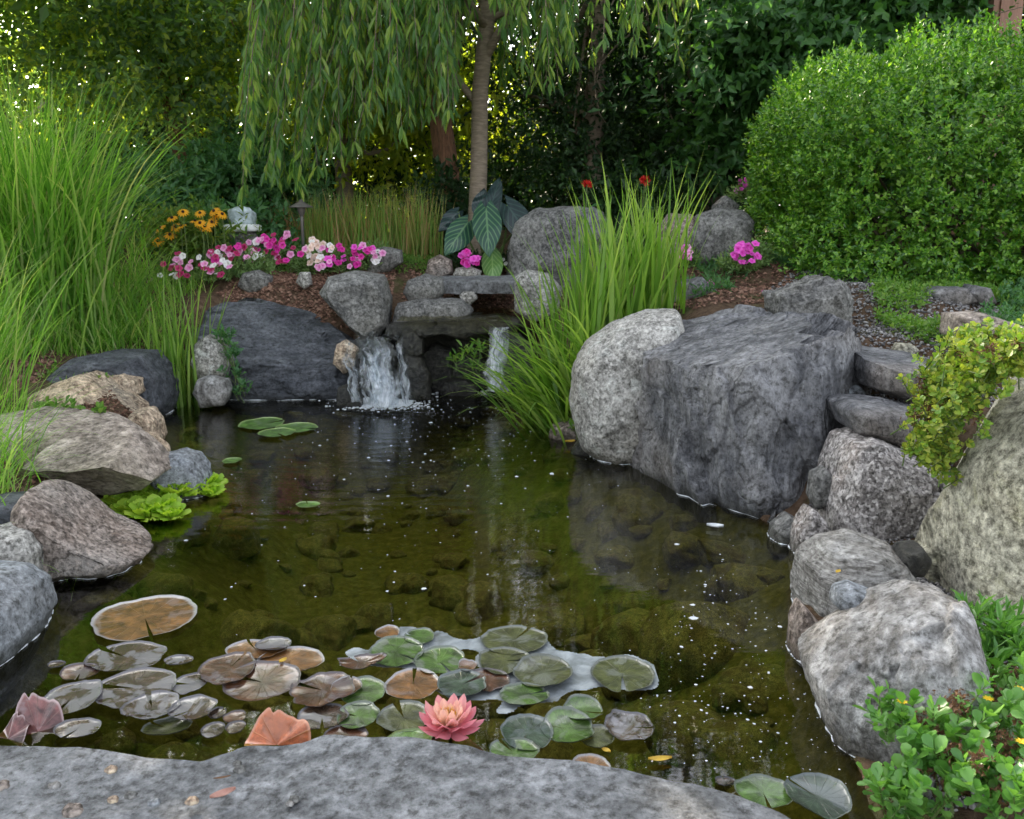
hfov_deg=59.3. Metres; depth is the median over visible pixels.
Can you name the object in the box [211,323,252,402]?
cress plant
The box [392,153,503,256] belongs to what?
leafy shrub
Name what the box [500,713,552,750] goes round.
lily pad
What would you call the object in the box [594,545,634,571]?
algae covered stone
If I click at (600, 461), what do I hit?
foam line
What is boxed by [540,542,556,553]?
algae covered stone
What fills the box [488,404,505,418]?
algae covered stone
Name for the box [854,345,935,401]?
flat slate
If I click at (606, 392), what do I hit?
smooth boulder
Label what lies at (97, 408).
cress plant
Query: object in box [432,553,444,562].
algae covered stone
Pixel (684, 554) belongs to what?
algae covered stone
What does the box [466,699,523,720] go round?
algae covered stone
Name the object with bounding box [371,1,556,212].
cedar tree
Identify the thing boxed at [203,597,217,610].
algae covered stone
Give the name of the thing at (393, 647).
lily pad
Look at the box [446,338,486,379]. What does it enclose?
cress plant
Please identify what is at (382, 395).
waterfall
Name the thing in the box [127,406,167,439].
ochre rock
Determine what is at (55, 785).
pebble
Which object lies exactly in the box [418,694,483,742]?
water lily flower
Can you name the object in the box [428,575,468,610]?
algae covered stone
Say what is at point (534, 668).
lily pad
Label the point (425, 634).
lily pad
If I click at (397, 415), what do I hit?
algae covered stone
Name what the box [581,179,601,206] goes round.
red flower plant
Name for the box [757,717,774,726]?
algae covered stone
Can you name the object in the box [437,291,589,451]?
iris plant
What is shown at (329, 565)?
algae covered stone
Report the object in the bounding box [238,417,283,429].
lily pad
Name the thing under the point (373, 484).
algae covered stone
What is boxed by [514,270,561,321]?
spill stone
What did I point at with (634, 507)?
algae covered stone
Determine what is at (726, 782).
lily pad
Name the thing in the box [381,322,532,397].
cave rock
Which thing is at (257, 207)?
leafy shrub
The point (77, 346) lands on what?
grass
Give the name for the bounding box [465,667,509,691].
lily pad
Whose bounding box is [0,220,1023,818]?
ground
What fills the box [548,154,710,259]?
leafy shrub
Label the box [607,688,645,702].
algae covered stone
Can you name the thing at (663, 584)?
algae covered stone
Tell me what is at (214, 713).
lily pad
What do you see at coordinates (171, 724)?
lily pad
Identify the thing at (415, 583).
algae covered stone
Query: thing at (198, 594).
algae covered stone
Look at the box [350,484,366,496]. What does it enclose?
algae covered stone
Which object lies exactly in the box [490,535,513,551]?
algae covered stone
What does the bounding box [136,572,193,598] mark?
algae covered stone
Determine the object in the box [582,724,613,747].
lily pad
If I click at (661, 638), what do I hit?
algae covered stone
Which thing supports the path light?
on the ground at (494, 498)
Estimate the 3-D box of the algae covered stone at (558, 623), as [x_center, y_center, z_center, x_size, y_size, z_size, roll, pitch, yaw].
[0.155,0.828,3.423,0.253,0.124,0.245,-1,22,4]
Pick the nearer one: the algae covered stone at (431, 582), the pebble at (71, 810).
the pebble at (71, 810)
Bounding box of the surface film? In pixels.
[345,627,658,713]
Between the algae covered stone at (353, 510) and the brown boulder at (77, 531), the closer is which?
the brown boulder at (77, 531)
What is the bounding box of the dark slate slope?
[194,298,353,416]
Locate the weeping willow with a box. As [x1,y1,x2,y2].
[236,0,698,257]
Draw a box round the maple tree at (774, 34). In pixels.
[586,0,1023,259]
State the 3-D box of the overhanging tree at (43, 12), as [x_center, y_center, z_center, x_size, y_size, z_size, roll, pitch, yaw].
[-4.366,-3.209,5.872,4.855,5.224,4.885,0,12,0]
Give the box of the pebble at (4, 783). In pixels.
[0,779,9,790]
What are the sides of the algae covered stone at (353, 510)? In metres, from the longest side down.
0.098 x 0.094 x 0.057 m
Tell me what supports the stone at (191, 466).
in the water
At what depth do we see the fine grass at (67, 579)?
2.80 m
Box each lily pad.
[44,679,102,714]
[47,660,65,667]
[53,717,101,738]
[59,662,99,679]
[83,640,166,671]
[90,595,196,640]
[95,667,176,708]
[119,690,180,719]
[141,716,192,734]
[164,654,192,664]
[167,694,217,719]
[172,672,206,694]
[198,651,255,684]
[200,721,224,737]
[208,706,226,718]
[222,457,241,463]
[222,660,300,700]
[223,709,245,722]
[225,639,286,658]
[225,720,245,733]
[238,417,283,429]
[255,636,290,649]
[256,646,324,670]
[258,427,295,436]
[275,422,317,432]
[289,671,354,706]
[296,501,320,507]
[297,703,348,729]
[323,724,368,736]
[331,675,361,694]
[337,652,386,669]
[337,700,379,728]
[342,675,385,705]
[369,635,423,666]
[374,624,399,638]
[376,699,425,731]
[384,667,437,699]
[388,728,432,739]
[404,627,433,644]
[414,645,464,673]
[437,669,485,695]
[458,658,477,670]
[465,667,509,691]
[479,646,528,674]
[480,625,547,654]
[489,737,539,757]
[499,682,549,704]
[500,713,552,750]
[513,653,572,686]
[540,706,594,742]
[563,694,602,719]
[573,753,610,766]
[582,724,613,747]
[590,655,654,691]
[604,709,653,740]
[715,776,734,785]
[734,773,792,807]
[783,772,851,818]
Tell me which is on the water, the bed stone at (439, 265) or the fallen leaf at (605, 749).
the fallen leaf at (605, 749)
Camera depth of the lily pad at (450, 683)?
2.15 m
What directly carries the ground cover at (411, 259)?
on the ground at (494, 498)
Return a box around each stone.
[0,491,25,524]
[0,522,43,570]
[66,585,132,621]
[94,726,137,754]
[117,582,134,596]
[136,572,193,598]
[145,741,215,760]
[150,447,212,503]
[154,544,176,557]
[165,517,209,546]
[173,536,191,551]
[173,720,201,741]
[179,427,201,440]
[185,410,197,417]
[185,440,195,447]
[186,422,205,438]
[190,334,232,378]
[192,375,231,407]
[192,588,206,600]
[195,444,213,456]
[198,494,218,500]
[203,523,211,537]
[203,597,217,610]
[205,498,222,514]
[209,405,235,426]
[210,440,226,452]
[212,516,260,560]
[217,497,241,513]
[218,509,233,519]
[219,609,300,679]
[226,462,239,471]
[237,580,251,588]
[238,270,272,292]
[238,725,269,746]
[242,695,291,723]
[243,469,268,485]
[249,450,274,463]
[252,428,271,436]
[252,609,279,619]
[256,495,267,503]
[260,535,268,541]
[271,489,281,497]
[276,505,289,514]
[279,563,291,572]
[281,497,304,510]
[283,411,306,423]
[288,506,302,516]
[294,445,312,459]
[295,520,304,524]
[296,272,311,289]
[296,533,336,559]
[297,465,338,493]
[298,628,318,649]
[299,573,333,597]
[300,662,332,689]
[301,614,356,650]
[305,521,338,542]
[306,417,318,428]
[315,549,342,564]
[316,507,329,515]
[317,557,343,572]
[318,572,332,580]
[331,701,355,715]
[332,411,364,422]
[333,339,358,373]
[335,475,348,486]
[335,492,353,501]
[336,382,363,413]
[338,545,360,557]
[339,508,348,514]
[341,516,375,532]
[342,570,355,577]
[345,336,399,416]
[347,506,363,515]
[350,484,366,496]
[350,615,371,633]
[352,347,373,386]
[354,510,369,517]
[355,602,393,631]
[358,461,370,468]
[366,246,402,272]
[366,477,390,491]
[369,523,391,533]
[373,668,404,703]
[378,447,400,462]
[383,691,437,736]
[384,572,406,594]
[385,313,520,340]
[390,549,406,558]
[391,411,401,419]
[395,330,424,356]
[395,579,404,592]
[396,354,431,409]
[398,511,418,521]
[400,520,411,527]
[402,572,428,593]
[403,503,411,507]
[405,477,435,498]
[407,616,447,632]
[417,474,433,478]
[422,342,454,405]
[423,457,440,473]
[425,254,453,276]
[425,505,438,519]
[426,568,436,575]
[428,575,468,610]
[428,577,437,586]
[428,586,431,596]
[432,475,454,494]
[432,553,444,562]
[435,505,449,516]
[436,688,448,700]
[439,377,478,402]
[439,552,466,570]
[445,508,469,525]
[446,629,473,655]
[448,352,487,405]
[449,410,470,426]
[450,448,474,464]
[450,462,461,469]
[452,580,503,626]
[453,266,481,275]
[454,529,463,535]
[455,450,476,467]
[465,434,475,441]
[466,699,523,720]
[470,433,478,437]
[478,406,488,416]
[479,452,493,463]
[485,719,525,749]
[486,438,495,444]
[488,331,535,403]
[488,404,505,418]
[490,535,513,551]
[491,421,519,441]
[496,551,507,558]
[498,437,534,463]
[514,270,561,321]
[517,624,536,637]
[518,566,527,573]
[520,550,554,575]
[520,602,585,647]
[523,690,579,709]
[523,698,586,728]
[534,492,564,514]
[534,740,573,759]
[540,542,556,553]
[548,420,577,447]
[549,573,570,589]
[550,468,575,482]
[564,633,590,653]
[565,459,588,475]
[565,489,581,503]
[569,538,586,550]
[570,440,595,462]
[579,649,608,656]
[582,499,606,520]
[590,607,650,656]
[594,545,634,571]
[599,577,616,588]
[601,687,612,699]
[607,480,617,487]
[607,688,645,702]
[612,488,663,535]
[613,593,644,613]
[629,525,652,537]
[637,600,749,693]
[644,700,723,774]
[655,578,671,590]
[662,531,701,570]
[669,514,697,531]
[689,718,779,791]
[697,538,746,567]
[704,574,719,601]
[709,563,728,579]
[711,682,749,711]
[715,562,779,603]
[718,663,787,697]
[727,778,740,796]
[738,658,762,667]
[742,690,768,715]
[756,571,784,584]
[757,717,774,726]
[767,511,793,557]
[786,597,817,666]
[789,504,829,560]
[806,465,831,509]
[829,580,867,609]
[892,540,931,577]
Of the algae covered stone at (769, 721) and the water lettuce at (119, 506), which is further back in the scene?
the water lettuce at (119, 506)
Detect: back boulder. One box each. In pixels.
[506,206,614,290]
[574,206,604,253]
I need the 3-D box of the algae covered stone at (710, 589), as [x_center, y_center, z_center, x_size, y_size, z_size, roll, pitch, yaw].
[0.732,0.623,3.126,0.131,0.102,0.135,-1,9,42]
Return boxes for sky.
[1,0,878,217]
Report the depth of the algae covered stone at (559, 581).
3.66 m
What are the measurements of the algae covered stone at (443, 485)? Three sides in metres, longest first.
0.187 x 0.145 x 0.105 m
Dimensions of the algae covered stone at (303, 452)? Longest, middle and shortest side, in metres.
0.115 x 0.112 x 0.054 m
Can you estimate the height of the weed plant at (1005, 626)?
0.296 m
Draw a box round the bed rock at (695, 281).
[674,277,716,302]
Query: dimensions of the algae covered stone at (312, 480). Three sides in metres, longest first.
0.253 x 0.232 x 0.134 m
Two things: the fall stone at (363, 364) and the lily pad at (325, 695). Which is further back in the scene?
the fall stone at (363, 364)
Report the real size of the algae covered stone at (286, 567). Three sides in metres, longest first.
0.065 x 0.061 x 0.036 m
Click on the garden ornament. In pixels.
(251, 218)
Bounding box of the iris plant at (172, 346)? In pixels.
[115,261,233,416]
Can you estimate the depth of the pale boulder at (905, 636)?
1.86 m
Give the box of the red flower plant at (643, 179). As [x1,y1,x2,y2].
[633,175,652,245]
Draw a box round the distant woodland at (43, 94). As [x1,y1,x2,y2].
[0,0,1010,237]
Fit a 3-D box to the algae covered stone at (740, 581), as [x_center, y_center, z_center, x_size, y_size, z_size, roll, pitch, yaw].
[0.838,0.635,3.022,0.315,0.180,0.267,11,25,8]
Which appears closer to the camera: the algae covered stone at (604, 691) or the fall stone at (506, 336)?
the algae covered stone at (604, 691)
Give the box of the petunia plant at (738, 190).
[723,176,773,204]
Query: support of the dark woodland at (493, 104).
on the ground at (494, 498)
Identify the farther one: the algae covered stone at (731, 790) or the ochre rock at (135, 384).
the ochre rock at (135, 384)
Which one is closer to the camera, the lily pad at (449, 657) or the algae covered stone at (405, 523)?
the lily pad at (449, 657)
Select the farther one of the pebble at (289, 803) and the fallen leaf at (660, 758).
the fallen leaf at (660, 758)
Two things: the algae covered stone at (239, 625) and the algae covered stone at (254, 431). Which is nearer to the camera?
the algae covered stone at (239, 625)
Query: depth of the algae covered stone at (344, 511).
4.85 m
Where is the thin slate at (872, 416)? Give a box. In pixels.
[827,394,923,444]
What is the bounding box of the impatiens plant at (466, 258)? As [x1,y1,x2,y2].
[446,248,482,269]
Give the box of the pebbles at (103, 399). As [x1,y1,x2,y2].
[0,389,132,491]
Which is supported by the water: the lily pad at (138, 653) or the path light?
the lily pad at (138, 653)
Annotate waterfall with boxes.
[345,350,409,407]
[485,327,508,391]
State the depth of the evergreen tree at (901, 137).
8.59 m
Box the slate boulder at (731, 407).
[624,304,867,534]
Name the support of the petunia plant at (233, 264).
on the bark mulch
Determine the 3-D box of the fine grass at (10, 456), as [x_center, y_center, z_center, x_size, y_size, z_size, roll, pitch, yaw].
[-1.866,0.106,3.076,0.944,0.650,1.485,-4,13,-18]
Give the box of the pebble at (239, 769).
[233,765,245,773]
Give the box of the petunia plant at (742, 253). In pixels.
[707,234,776,284]
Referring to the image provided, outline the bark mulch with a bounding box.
[5,260,795,406]
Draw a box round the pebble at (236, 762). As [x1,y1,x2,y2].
[232,760,241,766]
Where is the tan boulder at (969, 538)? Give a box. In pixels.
[915,376,1023,626]
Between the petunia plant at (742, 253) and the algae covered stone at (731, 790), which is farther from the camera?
the petunia plant at (742, 253)
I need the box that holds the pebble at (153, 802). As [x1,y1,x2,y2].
[147,798,160,806]
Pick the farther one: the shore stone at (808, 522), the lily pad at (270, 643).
the shore stone at (808, 522)
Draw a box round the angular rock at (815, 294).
[762,275,853,322]
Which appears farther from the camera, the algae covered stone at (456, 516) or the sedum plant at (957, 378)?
the algae covered stone at (456, 516)
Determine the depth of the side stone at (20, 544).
2.67 m
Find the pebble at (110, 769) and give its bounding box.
[104,765,117,773]
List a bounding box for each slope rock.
[891,342,919,353]
[922,285,977,304]
[939,310,1023,347]
[962,284,996,306]
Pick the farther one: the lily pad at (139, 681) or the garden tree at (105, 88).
the garden tree at (105, 88)
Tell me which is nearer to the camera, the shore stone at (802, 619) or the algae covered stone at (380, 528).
the shore stone at (802, 619)
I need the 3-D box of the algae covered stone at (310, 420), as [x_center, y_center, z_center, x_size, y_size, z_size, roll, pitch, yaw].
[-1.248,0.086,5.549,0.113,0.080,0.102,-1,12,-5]
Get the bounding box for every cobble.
[392,297,473,321]
[403,273,444,300]
[459,291,477,304]
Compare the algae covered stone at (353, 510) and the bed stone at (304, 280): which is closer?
the algae covered stone at (353, 510)
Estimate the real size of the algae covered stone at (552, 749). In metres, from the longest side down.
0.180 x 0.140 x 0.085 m
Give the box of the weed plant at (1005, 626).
[950,588,1023,693]
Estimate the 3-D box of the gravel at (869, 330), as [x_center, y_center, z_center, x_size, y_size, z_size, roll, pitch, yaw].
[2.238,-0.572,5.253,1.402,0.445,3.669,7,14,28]
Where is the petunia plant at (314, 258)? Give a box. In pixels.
[286,236,346,274]
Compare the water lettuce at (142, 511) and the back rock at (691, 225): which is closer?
the water lettuce at (142, 511)
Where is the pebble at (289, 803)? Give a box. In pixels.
[285,801,294,806]
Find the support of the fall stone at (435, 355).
on the ground at (494, 498)
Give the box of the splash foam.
[318,387,488,412]
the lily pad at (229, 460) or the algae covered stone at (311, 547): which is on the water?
the lily pad at (229, 460)
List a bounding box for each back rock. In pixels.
[656,213,695,263]
[691,208,754,265]
[711,196,739,209]
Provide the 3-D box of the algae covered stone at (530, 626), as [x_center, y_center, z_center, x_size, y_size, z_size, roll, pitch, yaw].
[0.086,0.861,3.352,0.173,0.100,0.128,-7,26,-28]
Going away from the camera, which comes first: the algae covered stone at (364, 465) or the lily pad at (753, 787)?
the lily pad at (753, 787)
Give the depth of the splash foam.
5.40 m
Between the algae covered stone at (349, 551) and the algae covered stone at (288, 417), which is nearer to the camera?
the algae covered stone at (349, 551)
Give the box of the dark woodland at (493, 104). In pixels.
[461,5,938,234]
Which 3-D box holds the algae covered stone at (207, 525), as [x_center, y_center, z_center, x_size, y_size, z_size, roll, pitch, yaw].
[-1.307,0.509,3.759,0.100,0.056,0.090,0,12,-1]
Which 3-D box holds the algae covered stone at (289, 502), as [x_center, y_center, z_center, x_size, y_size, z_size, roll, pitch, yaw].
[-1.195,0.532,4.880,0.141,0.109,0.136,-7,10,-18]
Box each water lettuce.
[101,491,131,507]
[110,495,145,516]
[122,497,163,521]
[125,488,151,498]
[132,485,164,495]
[144,493,182,512]
[151,501,191,520]
[152,482,199,497]
[176,479,208,495]
[198,471,227,492]
[200,482,225,497]
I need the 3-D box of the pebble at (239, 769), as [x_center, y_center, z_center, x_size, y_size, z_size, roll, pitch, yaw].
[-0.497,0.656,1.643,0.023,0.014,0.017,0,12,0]
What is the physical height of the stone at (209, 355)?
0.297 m
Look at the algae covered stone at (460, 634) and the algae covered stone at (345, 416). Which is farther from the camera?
the algae covered stone at (345, 416)
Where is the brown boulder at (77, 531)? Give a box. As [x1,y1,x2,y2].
[10,479,153,587]
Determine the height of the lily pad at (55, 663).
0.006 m
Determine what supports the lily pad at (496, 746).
on the water
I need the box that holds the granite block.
[812,427,950,540]
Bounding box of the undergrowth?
[0,99,1023,238]
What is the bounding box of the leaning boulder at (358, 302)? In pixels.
[319,270,392,336]
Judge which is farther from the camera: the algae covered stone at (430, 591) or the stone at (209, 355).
the stone at (209, 355)
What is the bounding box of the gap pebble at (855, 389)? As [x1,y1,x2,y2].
[849,385,865,394]
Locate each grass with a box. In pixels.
[0,46,234,355]
[0,199,134,413]
[0,286,194,372]
[0,350,113,505]
[1,492,117,599]
[40,200,208,336]
[62,270,217,357]
[263,199,329,241]
[279,180,456,261]
[954,597,1017,756]
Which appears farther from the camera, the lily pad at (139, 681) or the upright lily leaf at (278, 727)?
the lily pad at (139, 681)
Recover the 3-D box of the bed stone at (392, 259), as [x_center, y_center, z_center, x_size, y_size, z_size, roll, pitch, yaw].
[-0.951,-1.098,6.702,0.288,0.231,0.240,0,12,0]
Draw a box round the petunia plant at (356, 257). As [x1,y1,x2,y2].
[320,239,389,272]
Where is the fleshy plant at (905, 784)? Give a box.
[852,644,1023,818]
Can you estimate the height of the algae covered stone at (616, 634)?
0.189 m
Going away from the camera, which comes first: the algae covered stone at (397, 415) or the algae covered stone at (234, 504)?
the algae covered stone at (234, 504)
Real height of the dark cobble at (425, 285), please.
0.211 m
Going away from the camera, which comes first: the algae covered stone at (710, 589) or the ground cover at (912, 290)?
the algae covered stone at (710, 589)
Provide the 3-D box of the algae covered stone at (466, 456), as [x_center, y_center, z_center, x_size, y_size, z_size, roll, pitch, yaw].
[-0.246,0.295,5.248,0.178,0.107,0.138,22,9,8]
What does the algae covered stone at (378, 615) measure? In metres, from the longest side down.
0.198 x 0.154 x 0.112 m
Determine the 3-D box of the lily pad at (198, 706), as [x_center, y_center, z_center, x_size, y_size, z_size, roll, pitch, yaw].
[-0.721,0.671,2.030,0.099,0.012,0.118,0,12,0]
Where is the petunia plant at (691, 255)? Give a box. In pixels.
[670,244,703,267]
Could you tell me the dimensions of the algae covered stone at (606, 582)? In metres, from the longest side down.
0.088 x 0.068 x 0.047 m
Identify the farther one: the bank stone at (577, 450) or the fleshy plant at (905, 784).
the bank stone at (577, 450)
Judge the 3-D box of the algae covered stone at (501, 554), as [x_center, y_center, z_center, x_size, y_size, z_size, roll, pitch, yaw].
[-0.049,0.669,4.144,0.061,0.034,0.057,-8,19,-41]
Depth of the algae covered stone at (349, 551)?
4.25 m
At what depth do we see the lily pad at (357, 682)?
2.15 m
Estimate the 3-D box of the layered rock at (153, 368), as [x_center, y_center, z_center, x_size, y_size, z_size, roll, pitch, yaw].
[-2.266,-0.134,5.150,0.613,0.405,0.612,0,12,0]
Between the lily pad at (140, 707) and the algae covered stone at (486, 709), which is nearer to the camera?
the lily pad at (140, 707)
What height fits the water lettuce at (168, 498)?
0.080 m
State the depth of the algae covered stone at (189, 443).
4.81 m
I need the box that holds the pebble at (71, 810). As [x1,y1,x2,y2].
[61,802,83,817]
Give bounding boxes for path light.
[290,199,312,246]
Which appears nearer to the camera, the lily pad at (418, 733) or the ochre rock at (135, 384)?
the lily pad at (418, 733)
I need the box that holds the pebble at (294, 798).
[289,795,298,803]
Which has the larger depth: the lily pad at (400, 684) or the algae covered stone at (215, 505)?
the algae covered stone at (215, 505)
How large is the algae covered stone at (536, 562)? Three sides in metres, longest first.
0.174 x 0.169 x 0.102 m
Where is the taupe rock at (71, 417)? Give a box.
[0,406,143,464]
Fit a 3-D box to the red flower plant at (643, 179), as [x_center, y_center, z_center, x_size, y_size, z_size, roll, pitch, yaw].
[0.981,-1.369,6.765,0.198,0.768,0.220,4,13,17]
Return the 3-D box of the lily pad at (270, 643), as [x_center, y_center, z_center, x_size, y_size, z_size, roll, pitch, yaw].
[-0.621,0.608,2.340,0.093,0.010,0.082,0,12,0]
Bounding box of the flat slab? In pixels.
[0,735,789,818]
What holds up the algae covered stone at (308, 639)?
on the ground at (494, 498)
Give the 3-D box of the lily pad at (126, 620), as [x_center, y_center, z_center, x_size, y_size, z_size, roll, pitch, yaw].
[-1.029,0.580,2.517,0.282,0.008,0.296,0,12,0]
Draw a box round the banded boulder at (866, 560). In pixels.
[790,528,917,616]
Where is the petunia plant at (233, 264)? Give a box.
[147,242,283,310]
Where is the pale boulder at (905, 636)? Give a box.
[798,579,990,776]
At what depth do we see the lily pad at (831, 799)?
1.73 m
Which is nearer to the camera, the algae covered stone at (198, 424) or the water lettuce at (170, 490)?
the water lettuce at (170, 490)
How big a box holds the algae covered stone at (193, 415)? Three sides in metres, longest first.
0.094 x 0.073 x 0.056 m
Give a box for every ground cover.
[24,324,197,409]
[273,249,415,271]
[394,251,433,273]
[675,250,799,299]
[860,272,1023,346]
[979,276,1023,325]
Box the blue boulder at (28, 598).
[0,560,56,696]
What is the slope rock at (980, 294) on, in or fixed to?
on the ground at (494, 498)
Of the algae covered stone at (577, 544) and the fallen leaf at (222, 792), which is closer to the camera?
the fallen leaf at (222, 792)
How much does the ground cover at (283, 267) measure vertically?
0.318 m
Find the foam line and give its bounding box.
[0,399,854,757]
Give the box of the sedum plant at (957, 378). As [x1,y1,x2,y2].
[890,314,1023,488]
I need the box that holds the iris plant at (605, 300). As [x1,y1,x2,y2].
[502,147,723,437]
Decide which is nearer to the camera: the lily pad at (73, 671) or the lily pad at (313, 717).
the lily pad at (313, 717)
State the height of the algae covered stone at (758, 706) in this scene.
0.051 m
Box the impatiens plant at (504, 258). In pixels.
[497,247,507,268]
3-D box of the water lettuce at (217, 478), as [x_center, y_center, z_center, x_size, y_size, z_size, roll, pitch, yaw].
[-1.264,0.300,3.685,0.193,0.088,0.188,0,12,0]
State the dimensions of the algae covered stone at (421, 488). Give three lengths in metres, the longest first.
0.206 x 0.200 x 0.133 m
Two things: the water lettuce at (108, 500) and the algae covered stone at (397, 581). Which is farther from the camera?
the algae covered stone at (397, 581)
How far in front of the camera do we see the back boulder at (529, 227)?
6.39 m
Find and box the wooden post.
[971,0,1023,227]
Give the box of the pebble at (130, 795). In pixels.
[124,791,137,799]
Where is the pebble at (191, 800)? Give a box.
[184,796,198,805]
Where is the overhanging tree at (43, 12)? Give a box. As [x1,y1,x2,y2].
[9,0,102,23]
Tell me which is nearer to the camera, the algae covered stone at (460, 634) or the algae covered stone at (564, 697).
the algae covered stone at (564, 697)
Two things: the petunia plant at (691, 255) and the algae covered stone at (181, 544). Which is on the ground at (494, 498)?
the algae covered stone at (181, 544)
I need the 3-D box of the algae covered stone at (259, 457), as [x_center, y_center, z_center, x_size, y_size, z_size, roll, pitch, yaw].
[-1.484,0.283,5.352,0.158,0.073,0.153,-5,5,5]
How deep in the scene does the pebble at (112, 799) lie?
1.55 m
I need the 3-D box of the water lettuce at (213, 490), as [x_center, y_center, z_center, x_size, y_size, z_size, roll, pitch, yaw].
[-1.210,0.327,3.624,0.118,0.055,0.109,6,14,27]
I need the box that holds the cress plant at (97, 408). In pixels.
[32,395,106,412]
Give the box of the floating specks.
[168,405,846,783]
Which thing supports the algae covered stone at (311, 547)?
on the ground at (494, 498)
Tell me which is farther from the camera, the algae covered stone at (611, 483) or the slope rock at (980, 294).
the slope rock at (980, 294)
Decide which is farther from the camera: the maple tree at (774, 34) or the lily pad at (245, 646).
the maple tree at (774, 34)
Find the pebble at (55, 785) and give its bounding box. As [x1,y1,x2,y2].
[47,781,60,788]
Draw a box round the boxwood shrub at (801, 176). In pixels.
[737,8,1023,287]
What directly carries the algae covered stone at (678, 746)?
on the ground at (494, 498)
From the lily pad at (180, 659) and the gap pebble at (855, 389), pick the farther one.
the gap pebble at (855, 389)
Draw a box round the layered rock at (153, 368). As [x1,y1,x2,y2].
[46,348,179,420]
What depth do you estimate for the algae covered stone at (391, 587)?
3.84 m
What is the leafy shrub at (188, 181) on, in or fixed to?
on the ground at (494, 498)
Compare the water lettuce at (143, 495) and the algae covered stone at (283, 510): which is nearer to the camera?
the water lettuce at (143, 495)
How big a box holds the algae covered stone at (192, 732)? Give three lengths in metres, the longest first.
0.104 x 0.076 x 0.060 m
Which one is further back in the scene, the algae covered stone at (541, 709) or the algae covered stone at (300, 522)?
the algae covered stone at (300, 522)
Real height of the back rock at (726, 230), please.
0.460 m
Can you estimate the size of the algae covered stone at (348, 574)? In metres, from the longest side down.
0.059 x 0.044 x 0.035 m
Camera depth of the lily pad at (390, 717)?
2.01 m
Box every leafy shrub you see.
[88,131,273,260]
[143,187,306,280]
[177,114,341,235]
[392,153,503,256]
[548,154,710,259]
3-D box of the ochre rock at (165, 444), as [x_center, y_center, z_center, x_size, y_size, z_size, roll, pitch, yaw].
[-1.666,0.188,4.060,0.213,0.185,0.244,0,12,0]
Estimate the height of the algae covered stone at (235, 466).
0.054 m
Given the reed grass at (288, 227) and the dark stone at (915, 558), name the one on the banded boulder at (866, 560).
the dark stone at (915, 558)
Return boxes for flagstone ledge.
[440,275,514,293]
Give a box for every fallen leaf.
[210,787,235,797]
[213,775,230,778]
[601,747,610,751]
[648,755,671,760]
[707,523,723,526]
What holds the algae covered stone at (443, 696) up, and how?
on the ground at (494, 498)
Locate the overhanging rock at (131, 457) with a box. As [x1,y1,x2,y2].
[17,421,171,495]
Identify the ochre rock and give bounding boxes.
[25,370,149,411]
[112,373,144,394]
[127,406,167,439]
[146,431,170,451]
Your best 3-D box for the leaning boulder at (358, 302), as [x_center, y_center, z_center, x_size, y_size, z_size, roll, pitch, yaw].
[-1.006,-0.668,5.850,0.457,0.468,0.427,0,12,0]
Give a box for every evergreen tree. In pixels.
[424,0,724,244]
[544,0,866,243]
[778,0,1023,227]
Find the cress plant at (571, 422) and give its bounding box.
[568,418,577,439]
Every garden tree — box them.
[0,0,183,189]
[0,0,304,156]
[0,0,372,195]
[169,0,566,226]
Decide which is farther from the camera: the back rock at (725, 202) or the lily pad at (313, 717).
the back rock at (725, 202)
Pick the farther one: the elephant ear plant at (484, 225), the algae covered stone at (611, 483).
the elephant ear plant at (484, 225)
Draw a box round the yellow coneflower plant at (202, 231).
[108,187,263,287]
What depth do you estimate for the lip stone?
5.55 m
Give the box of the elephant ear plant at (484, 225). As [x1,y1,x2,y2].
[438,177,528,275]
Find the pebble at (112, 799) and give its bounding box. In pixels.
[107,795,118,803]
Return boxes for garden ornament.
[224,205,261,263]
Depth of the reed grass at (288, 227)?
7.65 m
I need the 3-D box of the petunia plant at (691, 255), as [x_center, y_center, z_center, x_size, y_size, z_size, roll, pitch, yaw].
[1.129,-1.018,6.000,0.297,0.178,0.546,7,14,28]
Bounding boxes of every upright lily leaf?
[0,711,30,745]
[15,693,63,735]
[244,707,310,745]
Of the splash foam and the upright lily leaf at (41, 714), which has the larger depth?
the splash foam
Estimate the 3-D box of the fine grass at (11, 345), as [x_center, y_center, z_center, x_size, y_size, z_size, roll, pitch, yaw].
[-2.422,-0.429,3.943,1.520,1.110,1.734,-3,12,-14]
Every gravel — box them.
[771,268,1015,407]
[809,387,1023,810]
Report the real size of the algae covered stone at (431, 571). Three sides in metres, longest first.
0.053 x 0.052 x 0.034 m
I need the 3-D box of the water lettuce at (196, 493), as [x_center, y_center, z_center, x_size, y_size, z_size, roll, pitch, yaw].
[-1.297,0.318,3.623,0.177,0.077,0.176,0,12,0]
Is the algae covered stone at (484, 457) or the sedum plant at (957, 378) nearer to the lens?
the sedum plant at (957, 378)
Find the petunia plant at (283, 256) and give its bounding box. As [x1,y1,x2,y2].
[246,230,307,269]
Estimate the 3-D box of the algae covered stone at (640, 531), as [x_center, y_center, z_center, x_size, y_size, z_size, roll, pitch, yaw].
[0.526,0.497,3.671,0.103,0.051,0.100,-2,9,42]
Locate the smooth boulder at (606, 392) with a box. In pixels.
[569,308,684,471]
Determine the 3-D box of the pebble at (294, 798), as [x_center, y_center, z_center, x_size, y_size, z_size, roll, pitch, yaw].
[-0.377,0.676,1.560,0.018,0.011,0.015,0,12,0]
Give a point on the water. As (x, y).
(399, 410)

